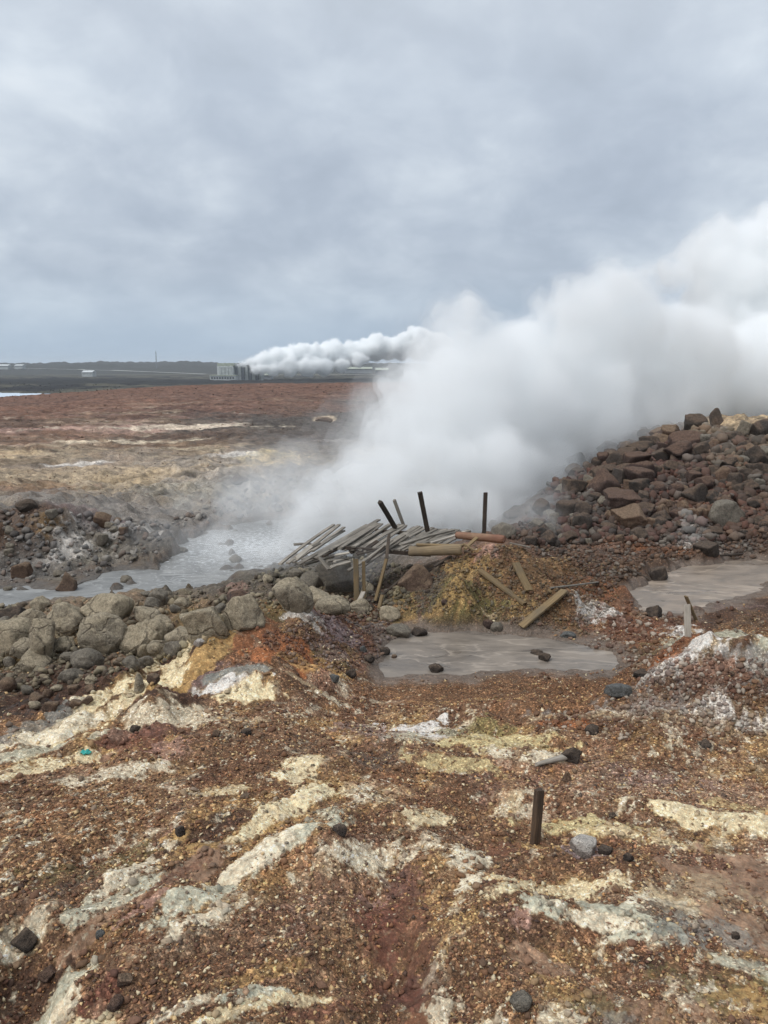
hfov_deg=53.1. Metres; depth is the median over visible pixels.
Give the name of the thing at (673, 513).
rock
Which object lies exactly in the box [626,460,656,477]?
rock
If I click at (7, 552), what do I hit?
rock
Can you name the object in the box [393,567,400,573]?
rock
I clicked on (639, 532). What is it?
rock
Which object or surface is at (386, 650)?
rock
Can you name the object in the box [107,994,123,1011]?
rock
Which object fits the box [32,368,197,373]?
road
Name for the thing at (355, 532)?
plank
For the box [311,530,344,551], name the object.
plank
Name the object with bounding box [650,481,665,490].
rock
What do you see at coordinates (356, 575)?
wooden post
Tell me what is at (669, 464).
rock
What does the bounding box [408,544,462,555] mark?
log
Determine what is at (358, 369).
shed
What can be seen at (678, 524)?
rock
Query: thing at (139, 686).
rock
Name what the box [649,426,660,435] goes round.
rock
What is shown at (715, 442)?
rock
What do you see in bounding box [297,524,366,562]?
plank
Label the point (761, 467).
rock
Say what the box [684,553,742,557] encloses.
plank
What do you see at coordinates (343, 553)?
broken board
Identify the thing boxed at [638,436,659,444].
rock
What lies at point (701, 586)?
mud puddle
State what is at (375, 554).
broken board
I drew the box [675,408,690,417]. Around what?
rock
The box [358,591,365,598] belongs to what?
board stub
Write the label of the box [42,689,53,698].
rock
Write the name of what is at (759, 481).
rock
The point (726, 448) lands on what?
rubble
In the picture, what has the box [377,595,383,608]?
board stub
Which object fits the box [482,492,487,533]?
wooden post
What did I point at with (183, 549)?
rock
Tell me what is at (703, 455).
rock
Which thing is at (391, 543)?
plank
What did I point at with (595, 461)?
rock
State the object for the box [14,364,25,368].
shed
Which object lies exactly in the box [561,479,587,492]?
rock
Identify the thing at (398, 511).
wooden post
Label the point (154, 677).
rock
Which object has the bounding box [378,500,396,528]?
wooden post
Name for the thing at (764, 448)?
rock
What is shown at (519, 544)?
plank
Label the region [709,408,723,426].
rock
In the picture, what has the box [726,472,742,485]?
rock
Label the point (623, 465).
rock
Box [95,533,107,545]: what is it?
rock
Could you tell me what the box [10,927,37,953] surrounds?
rock
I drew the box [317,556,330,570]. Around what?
plank
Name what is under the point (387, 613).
rock
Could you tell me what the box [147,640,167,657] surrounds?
rock
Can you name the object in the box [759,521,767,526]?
rock
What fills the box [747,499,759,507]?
rock
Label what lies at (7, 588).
rock
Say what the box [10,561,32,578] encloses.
rock
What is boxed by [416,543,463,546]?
plank
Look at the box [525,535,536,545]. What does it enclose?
rock
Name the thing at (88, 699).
rock
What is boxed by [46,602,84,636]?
rock
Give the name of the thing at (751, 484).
rock
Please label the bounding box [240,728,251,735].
rock
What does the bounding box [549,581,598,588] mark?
plank
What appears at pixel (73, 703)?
rock
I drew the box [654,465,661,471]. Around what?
rock
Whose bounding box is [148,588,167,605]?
rock
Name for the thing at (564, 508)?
rock
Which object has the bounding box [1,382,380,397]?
rubble
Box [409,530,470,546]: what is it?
plank
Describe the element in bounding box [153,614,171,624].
rock
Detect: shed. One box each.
[0,364,11,368]
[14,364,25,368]
[82,370,95,376]
[264,372,272,379]
[344,367,371,372]
[375,368,388,374]
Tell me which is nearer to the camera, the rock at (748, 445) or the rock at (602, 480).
the rock at (602, 480)
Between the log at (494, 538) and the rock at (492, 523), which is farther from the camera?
the rock at (492, 523)
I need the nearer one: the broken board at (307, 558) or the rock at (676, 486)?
the broken board at (307, 558)
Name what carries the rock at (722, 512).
on the ground
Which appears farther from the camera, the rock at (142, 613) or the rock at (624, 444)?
the rock at (624, 444)
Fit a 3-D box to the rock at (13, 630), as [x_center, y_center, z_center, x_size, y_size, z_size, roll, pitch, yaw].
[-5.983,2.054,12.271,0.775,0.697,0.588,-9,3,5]
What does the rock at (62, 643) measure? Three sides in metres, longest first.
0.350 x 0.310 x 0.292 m
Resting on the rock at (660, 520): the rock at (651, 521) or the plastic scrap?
the rock at (651, 521)
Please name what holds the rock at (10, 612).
on the ground
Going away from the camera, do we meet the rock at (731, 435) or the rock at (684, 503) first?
the rock at (684, 503)
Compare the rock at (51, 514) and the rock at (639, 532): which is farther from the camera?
the rock at (51, 514)
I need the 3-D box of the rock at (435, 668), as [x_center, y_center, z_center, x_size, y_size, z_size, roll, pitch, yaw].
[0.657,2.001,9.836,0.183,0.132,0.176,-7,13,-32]
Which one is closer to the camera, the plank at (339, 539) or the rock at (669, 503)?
the plank at (339, 539)
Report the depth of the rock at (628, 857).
5.09 m
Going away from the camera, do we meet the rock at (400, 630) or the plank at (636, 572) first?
the rock at (400, 630)
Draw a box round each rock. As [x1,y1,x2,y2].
[0,606,25,617]
[0,616,9,620]
[0,617,30,655]
[0,677,16,691]
[3,548,14,555]
[3,586,12,590]
[3,656,15,667]
[4,525,13,534]
[5,542,13,548]
[9,637,28,658]
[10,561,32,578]
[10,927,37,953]
[11,648,51,672]
[15,498,37,511]
[18,608,46,620]
[21,685,33,694]
[28,618,55,655]
[28,701,41,708]
[29,595,50,609]
[29,692,44,701]
[37,964,56,982]
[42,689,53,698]
[42,701,59,711]
[44,509,58,519]
[44,526,52,532]
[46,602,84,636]
[50,684,62,691]
[53,570,64,576]
[54,636,74,651]
[55,571,77,591]
[57,668,83,682]
[59,652,72,661]
[67,684,80,694]
[69,699,82,708]
[70,647,104,669]
[77,612,126,654]
[79,593,133,619]
[81,695,92,704]
[84,684,95,692]
[85,676,96,684]
[93,512,111,528]
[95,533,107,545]
[95,929,104,938]
[104,522,114,527]
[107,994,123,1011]
[109,526,117,532]
[117,973,132,986]
[118,527,127,534]
[119,619,166,657]
[120,575,132,582]
[122,655,140,671]
[128,556,136,560]
[129,725,140,732]
[134,606,160,621]
[134,672,144,693]
[138,655,153,666]
[140,591,149,596]
[144,597,159,607]
[146,673,159,684]
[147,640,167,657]
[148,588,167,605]
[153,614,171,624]
[163,641,182,657]
[164,623,173,632]
[164,626,187,641]
[169,604,180,612]
[173,597,188,608]
[175,825,184,836]
[179,547,187,552]
[179,606,229,643]
[193,638,203,646]
[212,730,220,736]
[215,602,225,613]
[222,594,265,630]
[227,590,245,601]
[229,554,241,562]
[231,475,248,484]
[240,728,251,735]
[240,792,249,798]
[262,574,272,582]
[272,576,313,613]
[288,568,303,577]
[300,571,323,587]
[309,586,329,605]
[314,595,350,615]
[315,417,332,422]
[315,558,353,592]
[330,674,339,682]
[332,824,346,836]
[345,668,356,678]
[350,598,372,612]
[360,581,374,597]
[360,646,366,652]
[364,654,374,662]
[373,577,379,582]
[379,605,400,621]
[380,647,389,654]
[386,623,410,637]
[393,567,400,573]
[397,564,432,591]
[412,627,427,636]
[428,663,443,672]
[433,522,448,528]
[441,599,446,605]
[483,619,492,628]
[488,519,498,528]
[490,622,502,631]
[491,522,516,537]
[503,508,521,519]
[509,989,532,1012]
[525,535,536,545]
[528,518,543,526]
[530,649,542,654]
[532,498,549,515]
[536,524,548,534]
[538,652,550,660]
[540,529,557,545]
[543,509,554,518]
[545,523,555,530]
[548,512,559,523]
[552,466,564,476]
[555,483,561,492]
[555,499,578,516]
[560,631,575,637]
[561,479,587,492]
[561,531,577,541]
[561,747,581,763]
[562,771,570,781]
[565,463,581,473]
[566,452,586,466]
[568,467,583,475]
[569,834,596,858]
[572,512,591,529]
[574,501,591,513]
[583,463,592,471]
[583,474,592,480]
[585,538,592,543]
[585,723,598,734]
[587,468,620,495]
[588,492,601,500]
[589,465,605,477]
[591,457,601,466]
[596,440,617,451]
[597,452,608,462]
[597,496,604,504]
[598,844,612,854]
[600,522,617,529]
[603,464,616,471]
[603,487,641,508]
[604,510,610,518]
[604,683,632,697]
[606,451,623,464]
[609,812,615,818]
[610,503,647,529]
[612,467,627,483]
[615,463,630,467]
[615,534,624,542]
[617,447,637,452]
[620,441,630,447]
[622,451,650,462]
[623,466,655,482]
[623,479,630,488]
[623,852,633,861]
[626,441,653,451]
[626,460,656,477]
[628,478,650,491]
[629,527,648,538]
[633,668,646,677]
[637,429,650,436]
[637,502,655,516]
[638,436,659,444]
[638,490,649,500]
[645,605,661,617]
[646,517,655,526]
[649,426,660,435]
[649,566,667,580]
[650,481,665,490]
[651,433,668,442]
[651,447,668,460]
[651,510,672,520]
[653,516,667,526]
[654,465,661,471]
[656,441,668,449]
[656,504,668,512]
[661,424,679,434]
[661,460,677,470]
[663,440,692,458]
[665,499,674,507]
[668,430,702,444]
[668,482,684,490]
[668,508,680,518]
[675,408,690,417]
[675,520,682,527]
[677,500,689,507]
[679,472,685,478]
[681,483,707,501]
[683,413,707,429]
[685,470,701,482]
[688,508,702,515]
[692,467,701,476]
[692,540,718,557]
[693,441,709,454]
[694,475,714,489]
[697,507,708,516]
[699,738,711,748]
[700,434,710,441]
[701,453,706,460]
[706,490,718,503]
[707,526,722,534]
[708,499,744,526]
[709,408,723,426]
[709,438,720,446]
[709,465,719,474]
[714,466,731,480]
[720,457,737,466]
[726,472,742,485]
[727,431,744,439]
[731,931,739,939]
[732,483,743,490]
[737,420,751,434]
[737,440,751,445]
[737,455,749,463]
[737,468,752,480]
[737,529,747,534]
[742,479,759,489]
[743,443,753,450]
[744,445,767,463]
[745,463,767,472]
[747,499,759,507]
[750,419,767,435]
[752,495,762,499]
[753,515,764,524]
[754,478,764,484]
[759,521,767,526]
[760,445,767,454]
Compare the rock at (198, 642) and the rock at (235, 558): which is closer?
the rock at (198, 642)
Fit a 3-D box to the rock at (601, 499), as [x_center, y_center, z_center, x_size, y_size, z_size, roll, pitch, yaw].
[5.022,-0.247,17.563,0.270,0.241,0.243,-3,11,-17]
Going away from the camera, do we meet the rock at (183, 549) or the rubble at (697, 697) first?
the rubble at (697, 697)
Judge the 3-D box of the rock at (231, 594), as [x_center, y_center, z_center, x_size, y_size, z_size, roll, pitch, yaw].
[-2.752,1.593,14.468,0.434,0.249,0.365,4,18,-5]
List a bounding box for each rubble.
[0,397,375,511]
[0,477,338,582]
[0,567,283,691]
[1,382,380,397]
[261,609,395,673]
[267,555,412,621]
[403,544,619,634]
[511,422,767,546]
[517,532,767,596]
[531,601,767,740]
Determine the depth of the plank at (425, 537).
13.71 m
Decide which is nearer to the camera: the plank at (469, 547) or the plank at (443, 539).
the plank at (469, 547)
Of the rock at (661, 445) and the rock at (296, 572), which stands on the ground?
the rock at (296, 572)
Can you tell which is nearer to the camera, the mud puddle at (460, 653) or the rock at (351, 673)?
the rock at (351, 673)
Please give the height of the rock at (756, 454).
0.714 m
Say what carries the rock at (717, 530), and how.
on the ground
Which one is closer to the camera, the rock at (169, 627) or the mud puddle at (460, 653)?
the mud puddle at (460, 653)
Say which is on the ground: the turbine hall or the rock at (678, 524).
the turbine hall
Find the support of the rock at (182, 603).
on the ground
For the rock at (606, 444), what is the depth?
25.51 m
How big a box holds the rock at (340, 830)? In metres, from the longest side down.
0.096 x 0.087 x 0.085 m
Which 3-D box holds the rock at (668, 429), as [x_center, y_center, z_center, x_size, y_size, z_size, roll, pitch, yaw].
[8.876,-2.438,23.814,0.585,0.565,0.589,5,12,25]
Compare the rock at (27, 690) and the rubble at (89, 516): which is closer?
the rock at (27, 690)
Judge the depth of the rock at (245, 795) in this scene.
5.62 m
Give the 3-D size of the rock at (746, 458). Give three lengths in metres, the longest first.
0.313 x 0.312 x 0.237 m
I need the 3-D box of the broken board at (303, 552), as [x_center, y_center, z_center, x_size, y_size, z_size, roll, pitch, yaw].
[-1.382,0.692,13.260,0.075,0.032,0.551,34,31,8]
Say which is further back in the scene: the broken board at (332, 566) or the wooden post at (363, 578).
the broken board at (332, 566)
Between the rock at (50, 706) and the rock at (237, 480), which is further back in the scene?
the rock at (237, 480)
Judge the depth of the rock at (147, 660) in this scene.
8.98 m
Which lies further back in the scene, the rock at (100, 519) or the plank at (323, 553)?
the rock at (100, 519)
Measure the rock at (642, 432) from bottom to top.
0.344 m
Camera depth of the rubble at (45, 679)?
11.50 m
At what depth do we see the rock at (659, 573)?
13.87 m
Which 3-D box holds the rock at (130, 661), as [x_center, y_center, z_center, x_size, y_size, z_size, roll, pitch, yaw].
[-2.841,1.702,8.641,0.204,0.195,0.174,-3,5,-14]
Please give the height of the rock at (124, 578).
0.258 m
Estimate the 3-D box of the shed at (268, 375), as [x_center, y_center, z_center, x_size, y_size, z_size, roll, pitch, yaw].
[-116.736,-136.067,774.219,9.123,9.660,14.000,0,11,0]
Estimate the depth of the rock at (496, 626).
11.20 m
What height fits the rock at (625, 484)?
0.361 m
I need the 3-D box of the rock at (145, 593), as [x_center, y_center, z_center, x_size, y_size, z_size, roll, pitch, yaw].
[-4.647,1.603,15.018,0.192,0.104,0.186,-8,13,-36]
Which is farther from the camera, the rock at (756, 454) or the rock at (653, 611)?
the rock at (756, 454)
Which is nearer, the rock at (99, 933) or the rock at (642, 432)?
the rock at (99, 933)
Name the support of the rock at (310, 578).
on the ground
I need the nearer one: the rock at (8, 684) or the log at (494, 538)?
the rock at (8, 684)
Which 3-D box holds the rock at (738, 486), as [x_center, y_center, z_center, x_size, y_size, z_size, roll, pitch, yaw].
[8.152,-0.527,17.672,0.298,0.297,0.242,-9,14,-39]
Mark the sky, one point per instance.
(273, 182)
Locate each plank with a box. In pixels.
[278,524,334,564]
[286,524,340,563]
[292,527,345,562]
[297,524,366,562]
[298,519,380,565]
[303,555,334,565]
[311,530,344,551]
[313,549,331,558]
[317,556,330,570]
[322,548,337,556]
[326,558,347,562]
[347,534,405,571]
[361,536,408,567]
[374,559,387,600]
[378,576,402,598]
[385,534,390,558]
[399,529,454,545]
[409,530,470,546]
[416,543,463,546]
[430,531,465,543]
[433,555,451,566]
[463,543,474,550]
[464,537,478,549]
[478,569,526,605]
[510,542,529,547]
[512,562,532,591]
[518,589,567,627]
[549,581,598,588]
[626,567,649,579]
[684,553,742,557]
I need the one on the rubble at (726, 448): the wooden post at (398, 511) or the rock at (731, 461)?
the rock at (731, 461)
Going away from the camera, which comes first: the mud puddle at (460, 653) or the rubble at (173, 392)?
the mud puddle at (460, 653)
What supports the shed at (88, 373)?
on the ground
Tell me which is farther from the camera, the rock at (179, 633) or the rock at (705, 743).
the rock at (179, 633)
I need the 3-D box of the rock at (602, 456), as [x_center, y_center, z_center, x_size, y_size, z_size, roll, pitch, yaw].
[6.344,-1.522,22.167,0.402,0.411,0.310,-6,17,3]
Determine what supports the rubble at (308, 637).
on the ground
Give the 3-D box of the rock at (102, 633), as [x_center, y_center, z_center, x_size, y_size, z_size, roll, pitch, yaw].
[-4.353,1.939,11.940,0.758,0.777,0.577,-3,11,-15]
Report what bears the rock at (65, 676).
on the ground
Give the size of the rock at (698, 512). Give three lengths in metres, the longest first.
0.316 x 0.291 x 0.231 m
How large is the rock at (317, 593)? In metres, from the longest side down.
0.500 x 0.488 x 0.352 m
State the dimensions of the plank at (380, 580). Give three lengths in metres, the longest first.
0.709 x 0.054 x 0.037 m
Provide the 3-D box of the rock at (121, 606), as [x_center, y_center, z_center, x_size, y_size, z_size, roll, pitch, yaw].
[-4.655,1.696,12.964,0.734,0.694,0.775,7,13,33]
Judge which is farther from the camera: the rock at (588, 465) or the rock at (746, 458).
the rock at (588, 465)
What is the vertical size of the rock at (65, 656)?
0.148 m
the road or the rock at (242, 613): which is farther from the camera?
the road
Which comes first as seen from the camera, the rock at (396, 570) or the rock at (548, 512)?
the rock at (396, 570)
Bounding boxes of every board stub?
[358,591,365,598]
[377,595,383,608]
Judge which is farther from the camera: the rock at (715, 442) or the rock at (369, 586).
the rock at (715, 442)
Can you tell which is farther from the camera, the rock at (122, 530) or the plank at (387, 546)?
the rock at (122, 530)
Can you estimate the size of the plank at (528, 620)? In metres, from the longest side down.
1.036 x 0.120 x 0.048 m
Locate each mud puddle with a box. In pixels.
[378,631,618,676]
[630,559,767,613]
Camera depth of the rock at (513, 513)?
19.68 m
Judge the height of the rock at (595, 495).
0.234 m
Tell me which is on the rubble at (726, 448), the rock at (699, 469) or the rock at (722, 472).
the rock at (699, 469)
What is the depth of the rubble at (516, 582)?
11.92 m
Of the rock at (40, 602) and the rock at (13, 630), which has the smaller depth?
the rock at (13, 630)
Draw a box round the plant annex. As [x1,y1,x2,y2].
[210,375,238,379]
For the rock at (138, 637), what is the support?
on the ground
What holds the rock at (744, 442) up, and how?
on the ground
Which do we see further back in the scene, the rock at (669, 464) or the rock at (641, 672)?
the rock at (669, 464)
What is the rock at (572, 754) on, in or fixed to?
on the ground
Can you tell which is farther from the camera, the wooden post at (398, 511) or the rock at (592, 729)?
the wooden post at (398, 511)
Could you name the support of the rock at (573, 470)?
on the ground
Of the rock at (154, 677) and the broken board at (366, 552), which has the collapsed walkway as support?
the broken board at (366, 552)
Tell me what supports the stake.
on the ground
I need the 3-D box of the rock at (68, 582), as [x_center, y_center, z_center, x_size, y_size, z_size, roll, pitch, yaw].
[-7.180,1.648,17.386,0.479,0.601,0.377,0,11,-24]
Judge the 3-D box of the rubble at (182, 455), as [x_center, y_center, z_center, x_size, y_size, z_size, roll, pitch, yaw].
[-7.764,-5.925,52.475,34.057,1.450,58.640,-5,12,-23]
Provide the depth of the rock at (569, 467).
22.84 m
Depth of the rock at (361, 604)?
11.82 m
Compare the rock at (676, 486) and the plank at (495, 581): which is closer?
the plank at (495, 581)
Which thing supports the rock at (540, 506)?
on the ground
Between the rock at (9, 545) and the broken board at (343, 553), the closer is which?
the broken board at (343, 553)
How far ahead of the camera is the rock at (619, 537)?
15.96 m
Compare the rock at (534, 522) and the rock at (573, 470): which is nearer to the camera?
the rock at (534, 522)
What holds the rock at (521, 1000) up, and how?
on the ground
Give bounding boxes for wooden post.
[353,559,358,600]
[362,561,365,597]
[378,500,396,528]
[393,499,404,523]
[417,491,429,531]
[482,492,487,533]
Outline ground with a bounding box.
[0,360,767,1023]
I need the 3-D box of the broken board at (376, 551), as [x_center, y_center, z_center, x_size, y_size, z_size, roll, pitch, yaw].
[-0.057,0.629,13.202,0.581,0.030,0.092,-35,13,-27]
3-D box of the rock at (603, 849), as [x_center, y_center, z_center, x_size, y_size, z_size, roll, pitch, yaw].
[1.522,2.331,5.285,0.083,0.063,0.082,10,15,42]
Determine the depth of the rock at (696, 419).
24.33 m
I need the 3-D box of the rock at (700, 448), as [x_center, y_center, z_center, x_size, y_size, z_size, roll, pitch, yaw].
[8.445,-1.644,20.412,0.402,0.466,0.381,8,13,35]
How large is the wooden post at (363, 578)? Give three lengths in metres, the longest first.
0.696 x 0.057 x 0.041 m
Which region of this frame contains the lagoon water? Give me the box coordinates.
[0,393,41,396]
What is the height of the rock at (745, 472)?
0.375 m
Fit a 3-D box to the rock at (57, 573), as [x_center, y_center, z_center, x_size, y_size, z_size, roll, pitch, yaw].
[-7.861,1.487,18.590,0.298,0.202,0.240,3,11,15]
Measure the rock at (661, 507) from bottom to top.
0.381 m
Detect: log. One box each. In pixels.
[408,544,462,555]
[455,532,506,542]
[535,754,567,765]
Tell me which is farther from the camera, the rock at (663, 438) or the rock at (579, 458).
the rock at (579, 458)
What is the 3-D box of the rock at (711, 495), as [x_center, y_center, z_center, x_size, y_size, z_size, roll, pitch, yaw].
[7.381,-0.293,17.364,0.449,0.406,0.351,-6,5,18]
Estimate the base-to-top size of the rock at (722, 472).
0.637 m
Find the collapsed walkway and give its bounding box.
[329,522,460,556]
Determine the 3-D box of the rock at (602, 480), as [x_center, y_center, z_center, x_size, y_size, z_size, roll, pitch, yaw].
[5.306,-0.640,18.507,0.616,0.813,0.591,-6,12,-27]
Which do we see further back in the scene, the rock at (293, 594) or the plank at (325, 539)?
the plank at (325, 539)
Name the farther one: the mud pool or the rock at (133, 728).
the mud pool
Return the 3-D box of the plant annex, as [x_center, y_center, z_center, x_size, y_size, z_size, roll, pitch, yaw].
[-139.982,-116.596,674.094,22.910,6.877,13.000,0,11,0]
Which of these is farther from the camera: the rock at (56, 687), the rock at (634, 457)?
the rock at (634, 457)
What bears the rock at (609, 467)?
on the ground
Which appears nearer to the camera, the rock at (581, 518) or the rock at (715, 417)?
the rock at (581, 518)
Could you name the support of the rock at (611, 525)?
on the ground
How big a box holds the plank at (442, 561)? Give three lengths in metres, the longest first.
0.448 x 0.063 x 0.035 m
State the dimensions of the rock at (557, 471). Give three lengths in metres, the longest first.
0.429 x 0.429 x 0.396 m
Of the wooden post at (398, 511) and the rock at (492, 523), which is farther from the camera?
the rock at (492, 523)
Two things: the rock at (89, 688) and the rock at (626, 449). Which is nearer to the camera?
the rock at (89, 688)
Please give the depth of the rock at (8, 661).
11.57 m
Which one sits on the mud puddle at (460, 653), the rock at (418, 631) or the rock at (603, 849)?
the rock at (418, 631)
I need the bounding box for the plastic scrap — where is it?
[80,749,91,754]
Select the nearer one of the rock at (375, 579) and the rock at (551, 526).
the rock at (375, 579)
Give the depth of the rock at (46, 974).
4.04 m
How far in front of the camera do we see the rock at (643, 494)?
17.34 m
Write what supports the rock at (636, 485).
on the ground
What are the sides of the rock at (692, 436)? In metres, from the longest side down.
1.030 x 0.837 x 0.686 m
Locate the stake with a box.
[530,788,543,844]
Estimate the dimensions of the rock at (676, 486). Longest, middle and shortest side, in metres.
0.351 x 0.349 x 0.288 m
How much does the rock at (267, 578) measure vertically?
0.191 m
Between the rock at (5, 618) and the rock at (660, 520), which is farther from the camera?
the rock at (660, 520)
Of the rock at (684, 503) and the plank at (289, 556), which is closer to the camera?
the plank at (289, 556)
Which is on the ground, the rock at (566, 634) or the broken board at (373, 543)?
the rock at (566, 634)
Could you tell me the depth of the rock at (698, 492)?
17.15 m
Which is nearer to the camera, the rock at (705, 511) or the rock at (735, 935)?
the rock at (735, 935)
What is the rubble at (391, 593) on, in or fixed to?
on the ground
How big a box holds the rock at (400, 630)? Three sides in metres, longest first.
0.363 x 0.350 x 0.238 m
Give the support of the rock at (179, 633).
on the ground
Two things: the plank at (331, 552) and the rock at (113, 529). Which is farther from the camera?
the rock at (113, 529)
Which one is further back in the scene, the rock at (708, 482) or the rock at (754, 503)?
the rock at (708, 482)
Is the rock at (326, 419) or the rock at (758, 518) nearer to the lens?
the rock at (758, 518)
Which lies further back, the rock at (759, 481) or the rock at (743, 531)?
the rock at (759, 481)
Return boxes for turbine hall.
[217,363,236,374]
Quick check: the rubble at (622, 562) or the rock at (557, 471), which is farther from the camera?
the rock at (557, 471)
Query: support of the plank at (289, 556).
on the ground
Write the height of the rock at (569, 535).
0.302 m
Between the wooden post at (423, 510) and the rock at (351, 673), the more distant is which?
the wooden post at (423, 510)
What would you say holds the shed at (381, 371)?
on the ground
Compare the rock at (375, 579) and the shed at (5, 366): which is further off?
the shed at (5, 366)
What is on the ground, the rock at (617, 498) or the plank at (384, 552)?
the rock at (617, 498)
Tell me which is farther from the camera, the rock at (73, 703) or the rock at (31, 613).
the rock at (31, 613)
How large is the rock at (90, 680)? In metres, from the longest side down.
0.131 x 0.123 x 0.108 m
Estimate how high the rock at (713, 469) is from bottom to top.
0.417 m
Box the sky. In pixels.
[0,0,767,364]
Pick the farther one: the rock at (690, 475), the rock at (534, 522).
the rock at (690, 475)
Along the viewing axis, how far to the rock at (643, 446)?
22.27 m
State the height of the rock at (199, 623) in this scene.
0.528 m
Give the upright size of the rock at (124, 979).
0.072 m
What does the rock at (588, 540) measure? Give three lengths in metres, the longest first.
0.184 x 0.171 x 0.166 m
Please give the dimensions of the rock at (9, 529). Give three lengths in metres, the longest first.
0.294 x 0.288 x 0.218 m
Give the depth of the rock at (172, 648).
9.28 m
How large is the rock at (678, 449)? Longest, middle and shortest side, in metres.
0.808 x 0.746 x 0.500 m
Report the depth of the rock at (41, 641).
11.56 m
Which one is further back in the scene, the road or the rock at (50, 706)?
the road
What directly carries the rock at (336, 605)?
on the ground
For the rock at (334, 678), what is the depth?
8.72 m
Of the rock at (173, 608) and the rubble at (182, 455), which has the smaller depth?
the rock at (173, 608)
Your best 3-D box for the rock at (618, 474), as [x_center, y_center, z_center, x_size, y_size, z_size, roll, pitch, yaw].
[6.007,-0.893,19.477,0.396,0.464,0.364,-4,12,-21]
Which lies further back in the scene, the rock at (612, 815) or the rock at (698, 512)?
the rock at (698, 512)
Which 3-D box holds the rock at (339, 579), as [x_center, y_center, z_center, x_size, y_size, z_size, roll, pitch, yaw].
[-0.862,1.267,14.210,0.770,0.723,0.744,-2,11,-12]
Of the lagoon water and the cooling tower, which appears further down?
the lagoon water
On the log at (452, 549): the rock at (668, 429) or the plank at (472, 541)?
the plank at (472, 541)
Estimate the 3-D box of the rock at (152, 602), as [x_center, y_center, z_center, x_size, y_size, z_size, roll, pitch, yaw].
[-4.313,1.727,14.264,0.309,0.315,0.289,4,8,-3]
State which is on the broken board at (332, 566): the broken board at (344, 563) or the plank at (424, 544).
the broken board at (344, 563)
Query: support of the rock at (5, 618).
on the ground
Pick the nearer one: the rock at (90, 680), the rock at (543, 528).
the rock at (90, 680)
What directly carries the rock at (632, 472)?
on the ground
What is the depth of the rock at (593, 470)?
20.11 m
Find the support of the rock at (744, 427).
on the ground
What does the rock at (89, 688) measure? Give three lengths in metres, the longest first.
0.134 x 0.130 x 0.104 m
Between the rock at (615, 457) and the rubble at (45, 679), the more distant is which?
the rock at (615, 457)
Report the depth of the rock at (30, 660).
11.39 m
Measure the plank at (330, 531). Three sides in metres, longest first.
2.279 x 0.081 x 0.050 m
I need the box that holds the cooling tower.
[234,364,263,379]
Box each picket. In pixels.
[683,604,691,637]
[684,596,697,619]
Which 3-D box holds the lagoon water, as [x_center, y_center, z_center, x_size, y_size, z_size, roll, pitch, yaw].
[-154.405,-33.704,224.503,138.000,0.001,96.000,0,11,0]
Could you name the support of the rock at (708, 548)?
on the ground
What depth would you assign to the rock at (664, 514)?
16.68 m
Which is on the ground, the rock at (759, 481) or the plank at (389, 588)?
the plank at (389, 588)
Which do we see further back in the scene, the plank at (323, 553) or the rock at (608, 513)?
the rock at (608, 513)
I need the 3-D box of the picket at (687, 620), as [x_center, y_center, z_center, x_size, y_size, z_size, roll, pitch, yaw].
[3.309,1.206,8.380,0.072,0.420,0.027,-4,4,1]
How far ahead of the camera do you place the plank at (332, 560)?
13.10 m
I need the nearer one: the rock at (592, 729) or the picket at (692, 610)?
the rock at (592, 729)
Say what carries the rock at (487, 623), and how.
on the ground
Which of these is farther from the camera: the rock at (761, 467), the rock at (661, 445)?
the rock at (661, 445)
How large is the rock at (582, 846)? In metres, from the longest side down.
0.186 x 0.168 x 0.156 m
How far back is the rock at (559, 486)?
19.68 m
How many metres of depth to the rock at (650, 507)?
16.89 m
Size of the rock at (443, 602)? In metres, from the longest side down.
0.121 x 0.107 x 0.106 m
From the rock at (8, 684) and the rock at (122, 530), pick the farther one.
the rock at (122, 530)
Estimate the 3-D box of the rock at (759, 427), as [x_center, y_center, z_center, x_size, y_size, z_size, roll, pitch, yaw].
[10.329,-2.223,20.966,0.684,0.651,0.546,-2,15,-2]
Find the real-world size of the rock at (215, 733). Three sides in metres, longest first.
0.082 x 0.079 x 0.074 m
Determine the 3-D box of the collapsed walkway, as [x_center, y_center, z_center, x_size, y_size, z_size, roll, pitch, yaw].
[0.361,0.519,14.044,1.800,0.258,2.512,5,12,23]
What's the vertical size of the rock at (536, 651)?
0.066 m
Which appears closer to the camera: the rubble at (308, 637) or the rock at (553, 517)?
the rubble at (308, 637)
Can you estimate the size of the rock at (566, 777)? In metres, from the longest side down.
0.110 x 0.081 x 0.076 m
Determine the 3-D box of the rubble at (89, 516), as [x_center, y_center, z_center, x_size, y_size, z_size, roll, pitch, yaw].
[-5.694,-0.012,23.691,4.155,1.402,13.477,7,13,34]
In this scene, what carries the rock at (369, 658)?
on the ground
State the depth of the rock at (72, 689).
8.38 m
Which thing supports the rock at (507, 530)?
on the ground
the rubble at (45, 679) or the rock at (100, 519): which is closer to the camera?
the rubble at (45, 679)
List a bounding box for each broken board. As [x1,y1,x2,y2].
[295,545,312,559]
[297,552,317,564]
[329,560,346,568]
[334,552,348,555]
[336,560,350,566]
[356,540,378,553]
[357,548,378,555]
[366,545,385,562]
[369,539,393,557]
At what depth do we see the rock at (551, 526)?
16.63 m

